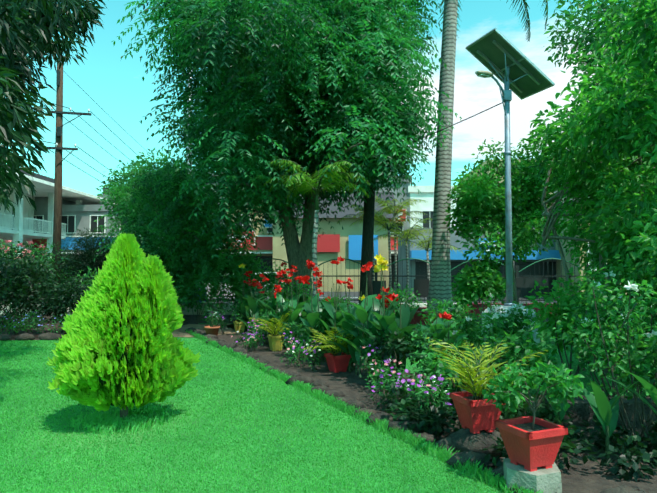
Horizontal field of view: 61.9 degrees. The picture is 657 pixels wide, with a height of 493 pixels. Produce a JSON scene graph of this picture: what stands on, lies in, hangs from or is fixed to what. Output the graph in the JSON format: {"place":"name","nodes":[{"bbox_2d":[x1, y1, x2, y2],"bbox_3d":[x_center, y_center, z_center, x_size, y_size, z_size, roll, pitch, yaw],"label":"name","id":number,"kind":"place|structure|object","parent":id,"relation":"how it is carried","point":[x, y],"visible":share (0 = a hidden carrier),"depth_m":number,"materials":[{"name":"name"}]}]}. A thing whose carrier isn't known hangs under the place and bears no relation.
{"place":"outdoors","nodes":[
{"label":"outdoors","id":0,"kind":"place"},
{"bbox_2d":[97,187,120,199],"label":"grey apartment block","id":1,"kind":"structure","parent":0,"point":[103,194],"depth_m":66.73,"materials":[{"name":"clear concrete"}]},
{"bbox_2d":[172,324,235,336],"bbox_3d":[-3.358,2.127,13.987,1.978,0.001,3.064,0,-2,-9],"label":"stone edging","id":2,"kind":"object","parent":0,"point":[182,332],"depth_m":14.05,"materials":[{"name":"grey stone"}]},
{"bbox_2d":[200,272,287,295],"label":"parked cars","id":3,"kind":"object","parent":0,"point":[231,286],"depth_m":26.13,"materials":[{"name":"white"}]},
{"bbox_2d":[29,159,579,291],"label":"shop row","id":4,"kind":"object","parent":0,"point":[346,243],"depth_m":40.71,"materials":[{"name":"beige paint"}]},
{"bbox_2d":[64,290,556,302],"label":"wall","id":5,"kind":"structure","parent":0,"point":[353,295],"depth_m":28.74,"materials":[{"name":"concrete"}]},
{"bbox_2d":[0,167,114,261],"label":"house with balcony","id":6,"kind":"structure","parent":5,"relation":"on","point":[20,226],"depth_m":39.42,"materials":[{"name":"white paint"}]},
{"bbox_2d":[96,148,225,244],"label":"street trees","id":7,"kind":"object","parent":5,"relation":"on","point":[122,184],"visible":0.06,"depth_m":22.79,"materials":[{"name":"green plant"}]},
{"bbox_2d":[337,195,462,302],"bbox_3d":[2.881,0.190,20.814,4.507,4.454,3.428,-1,-2,20],"label":"palm clump by fence","id":8,"kind":"object","parent":5,"relation":"on","point":[407,234],"visible":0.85,"depth_m":20.63,"materials":[{"name":"green plant"}]},
{"bbox_2d":[475,238,516,302],"bbox_3d":[7.295,1.087,23.752,1.800,2.892,0.175,0,-2,1],"label":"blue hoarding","id":9,"kind":"object","parent":5,"relation":"on","point":[476,253],"visible":0.1,"depth_m":23.75,"materials":[{"name":"blue"}]},
{"bbox_2d":[398,200,640,297],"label":"shelter","id":10,"kind":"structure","parent":5,"relation":"on","point":[457,258],"depth_m":29.63,"materials":[{"name":"painted plaster"},{"name":"glass"},{"name":"painted metal"}]},
{"bbox_2d":[1,0,637,195],"label":"sky","id":11,"kind":"structure","parent":0,"point":[116,84],"materials":[{"name":"blue"}]},
{"bbox_2d":[0,323,656,492],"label":"lawn","id":12,"kind":"structure","parent":0,"point":[586,379],"depth_m":4.94,"materials":[{"name":"green plant"}]},
{"bbox_2d":[0,0,108,216],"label":"tree","id":13,"kind":"object","parent":12,"relation":"on","point":[30,28],"visible":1,"depth_m":6.32,"materials":[{"name":"green plant"}]},
{"bbox_2d":[46,232,200,421],"bbox_3d":[-2.138,0.829,5.699,1.440,1.967,1.333,2,-3,-41],"label":"golden cypress shrub","id":14,"kind":"object","parent":12,"relation":"on","point":[117,344],"visible":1,"depth_m":5.37,"materials":[{"name":"green plant"}]},
{"bbox_2d":[0,315,656,492],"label":"bed soil","id":15,"kind":"structure","parent":0,"point":[588,476],"depth_m":6.68,"materials":[{"name":"brown soil"}]},
{"bbox_2d":[0,238,65,318],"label":"pink flowering shrub","id":16,"kind":"object","parent":15,"relation":"on","point":[21,245],"visible":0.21,"depth_m":16.50,"materials":[{"name":"green plant"}]},
{"bbox_2d":[0,309,70,335],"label":"flowering plants","id":17,"kind":"object","parent":15,"relation":"on","point":[8,324],"visible":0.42,"depth_m":12.39,"materials":[{"name":"green plant"}]},
{"bbox_2d":[47,63,90,315],"bbox_3d":[-8.799,-1.918,18.146,1.698,8.451,0.359,0,-2,-7],"label":"utility pole","id":18,"kind":"object","parent":15,"relation":"on","point":[59,112],"visible":0.69,"depth_m":18.11,"materials":[{"name":"brown wood"}]},
{"bbox_2d":[32,85,501,186],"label":"overhead wires","id":19,"kind":"object","parent":18,"relation":"attached to","point":[150,154],"visible":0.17,"depth_m":19.81,"materials":[{"name":"black metal"}]},
{"bbox_2d":[53,228,114,283],"bbox_3d":[-7.287,0.832,16.611,2.106,2.832,2.085,0,-2,1],"label":"round clipped bush","id":20,"kind":"object","parent":15,"relation":"on","point":[82,258],"visible":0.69,"depth_m":16.15,"materials":[{"name":"green plant"}]},
{"bbox_2d":[0,241,261,335],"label":"dark hedge","id":21,"kind":"object","parent":15,"relation":"on","point":[19,282],"visible":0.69,"depth_m":13.23,"materials":[{"name":"green plant"}]},
{"bbox_2d":[90,157,267,316],"bbox_3d":[-5.102,-0.450,18.263,5.430,5.539,8.122,1,-2,-17],"label":"tree","id":22,"kind":"object","parent":15,"relation":"on","point":[167,235],"visible":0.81,"depth_m":16.43,"materials":[{"name":"green plant"}]},
{"bbox_2d":[200,299,224,335],"bbox_3d":[-2.625,1.615,12.428,0.590,0.931,0.598,0,-2,1],"label":"terracotta pot plant","id":23,"kind":"object","parent":15,"relation":"on","point":[212,330],"visible":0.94,"depth_m":12.34,"materials":[{"name":"green plant"}]},
{"bbox_2d":[229,300,245,332],"bbox_3d":[-2.203,1.711,13.496,0.498,0.826,0.544,-1,-3,25],"label":"potted plant","id":24,"kind":"object","parent":15,"relation":"on","point":[239,325],"visible":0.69,"depth_m":13.42,"materials":[{"name":"green plant"}]},
{"bbox_2d":[248,311,301,350],"bbox_3d":[-0.932,1.611,10.611,1.089,0.795,0.997,2,-3,-41],"label":"potted plant","id":25,"kind":"object","parent":15,"relation":"on","point":[275,339],"visible":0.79,"depth_m":10.44,"materials":[{"name":"plant"}]},
{"bbox_2d":[112,0,461,303],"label":"pinnate trees","id":26,"kind":"object","parent":15,"relation":"on","point":[259,103],"visible":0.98,"depth_m":13.70,"materials":[{"name":"green plant"}]},
{"bbox_2d":[0,245,627,315],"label":"shrubs along fence","id":27,"kind":"object","parent":15,"relation":"on","point":[271,281],"visible":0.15,"depth_m":17.70,"materials":[{"name":"green plant"}]},
{"bbox_2d":[263,159,369,297],"bbox_3d":[-0.375,0.067,12.796,2.579,4.060,2.270,-1,-3,26],"label":"palm","id":28,"kind":"object","parent":15,"relation":"on","point":[306,185],"visible":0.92,"depth_m":12.77,"materials":[{"name":"green plant"}]},
{"bbox_2d":[0,327,656,492],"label":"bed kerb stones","id":29,"kind":"object","parent":15,"relation":"on","point":[581,409],"visible":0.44,"depth_m":5.44,"materials":[{"name":"grey stone"}]},
{"bbox_2d":[303,327,354,372],"bbox_3d":[0.132,1.549,8.403,1.113,0.741,0.957,1,-3,-31],"label":"potted plant","id":30,"kind":"object","parent":15,"relation":"on","point":[337,360],"visible":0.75,"depth_m":8.30,"materials":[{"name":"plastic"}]},
{"bbox_2d":[228,254,467,386],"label":"canna lilies","id":31,"kind":"object","parent":15,"relation":"on","point":[375,312],"visible":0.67,"depth_m":8.72,"materials":[{"name":"green plant"}]},
{"bbox_2d":[206,304,507,427],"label":"flowering plants","id":32,"kind":"object","parent":15,"relation":"on","point":[441,371],"visible":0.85,"depth_m":6.98,"materials":[{"name":"green plant"}]},
{"bbox_2d":[254,275,574,384],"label":"garden shrubs","id":33,"kind":"object","parent":15,"relation":"on","point":[511,353],"visible":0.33,"depth_m":6.94,"materials":[{"name":"green plant"}]},
{"bbox_2d":[387,0,547,311],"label":"royal palm","id":34,"kind":"object","parent":15,"relation":"on","point":[440,285],"visible":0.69,"depth_m":16.28,"materials":[{"name":"grey plant"}]},
{"bbox_2d":[410,303,558,324],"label":"low wall","id":35,"kind":"structure","parent":15,"relation":"on","point":[416,319],"depth_m":17.14,"materials":[{"name":"paint"}]},
{"bbox_2d":[426,337,547,455],"bbox_3d":[1.370,1.290,4.793,0.968,0.925,0.956,0,-2,1],"label":"potted areca palm","id":36,"kind":"object","parent":15,"relation":"on","point":[478,416],"visible":0.73,"depth_m":4.66,"materials":[{"name":"plant"}]},
{"bbox_2d":[465,28,554,343],"bbox_3d":[3.845,-1.215,11.864,1.787,6.542,1.070,1,-2,-20],"label":"solar street light","id":37,"kind":"object","parent":15,"relation":"on","point":[498,54],"visible":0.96,"depth_m":11.84,"materials":[{"name":"galvanised steel"},{"name":"solar panel"},{"name":"aluminium"}]},
{"bbox_2d":[443,131,586,327],"bbox_3d":[5.120,-0.543,14.467,4.294,5.428,4.009,0,-2,1],"label":"tree","id":38,"kind":"object","parent":15,"relation":"on","point":[479,201],"visible":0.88,"depth_m":13.68,"materials":[{"name":"green plant"}]},
{"bbox_2d":[379,383,656,481],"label":"ground cover plants","id":39,"kind":"object","parent":15,"relation":"on","point":[436,421],"visible":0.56,"depth_m":4.75,"materials":[{"name":"green plant"}]},
{"bbox_2d":[482,358,584,492],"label":"potted plant","id":40,"kind":"object","parent":15,"relation":"on","point":[532,444],"visible":1,"depth_m":3.90,"materials":[{"name":"plant"}]},
{"bbox_2d":[429,264,656,451],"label":"white rose bushes","id":41,"kind":"object","parent":15,"relation":"on","point":[602,297],"visible":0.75,"depth_m":5.03,"materials":[{"name":"green plant"}]},
{"bbox_2d":[498,267,656,389],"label":"shrubs","id":42,"kind":"object","parent":15,"relation":"on","point":[565,300],"visible":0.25,"depth_m":7.39,"materials":[{"name":"green plant"}]},
{"bbox_2d":[524,0,656,373],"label":"broadleaf tree","id":43,"kind":"object","parent":15,"relation":"on","point":[605,146],"visible":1,"depth_m":6.69,"materials":[{"name":"green plant"}]},
{"bbox_2d":[543,0,654,129],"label":"tree","id":44,"kind":"object","parent":15,"relation":"on","point":[591,37],"visible":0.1,"depth_m":12.76,"materials":[{"name":"green plant"}]},
{"bbox_2d":[542,369,656,457],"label":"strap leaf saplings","id":45,"kind":"object","parent":15,"relation":"on","point":[606,411],"visible":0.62,"depth_m":4.55,"materials":[{"name":"green plant"}]},
{"label":"ground","id":46,"kind":"structure","parent":0,"visible":0},
{"bbox_2d":[186,70,191,170],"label":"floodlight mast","id":47,"kind":"object","parent":46,"relation":"on","point":[188,124],"depth_m":46.35,"materials":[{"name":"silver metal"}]},
{"bbox_2d":[0,256,653,314],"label":"boundary fence","id":48,"kind":"object","parent":46,"relation":"on","point":[421,286],"visible":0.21,"depth_m":18.67,"materials":[{"name":"black metal"}]}
]}

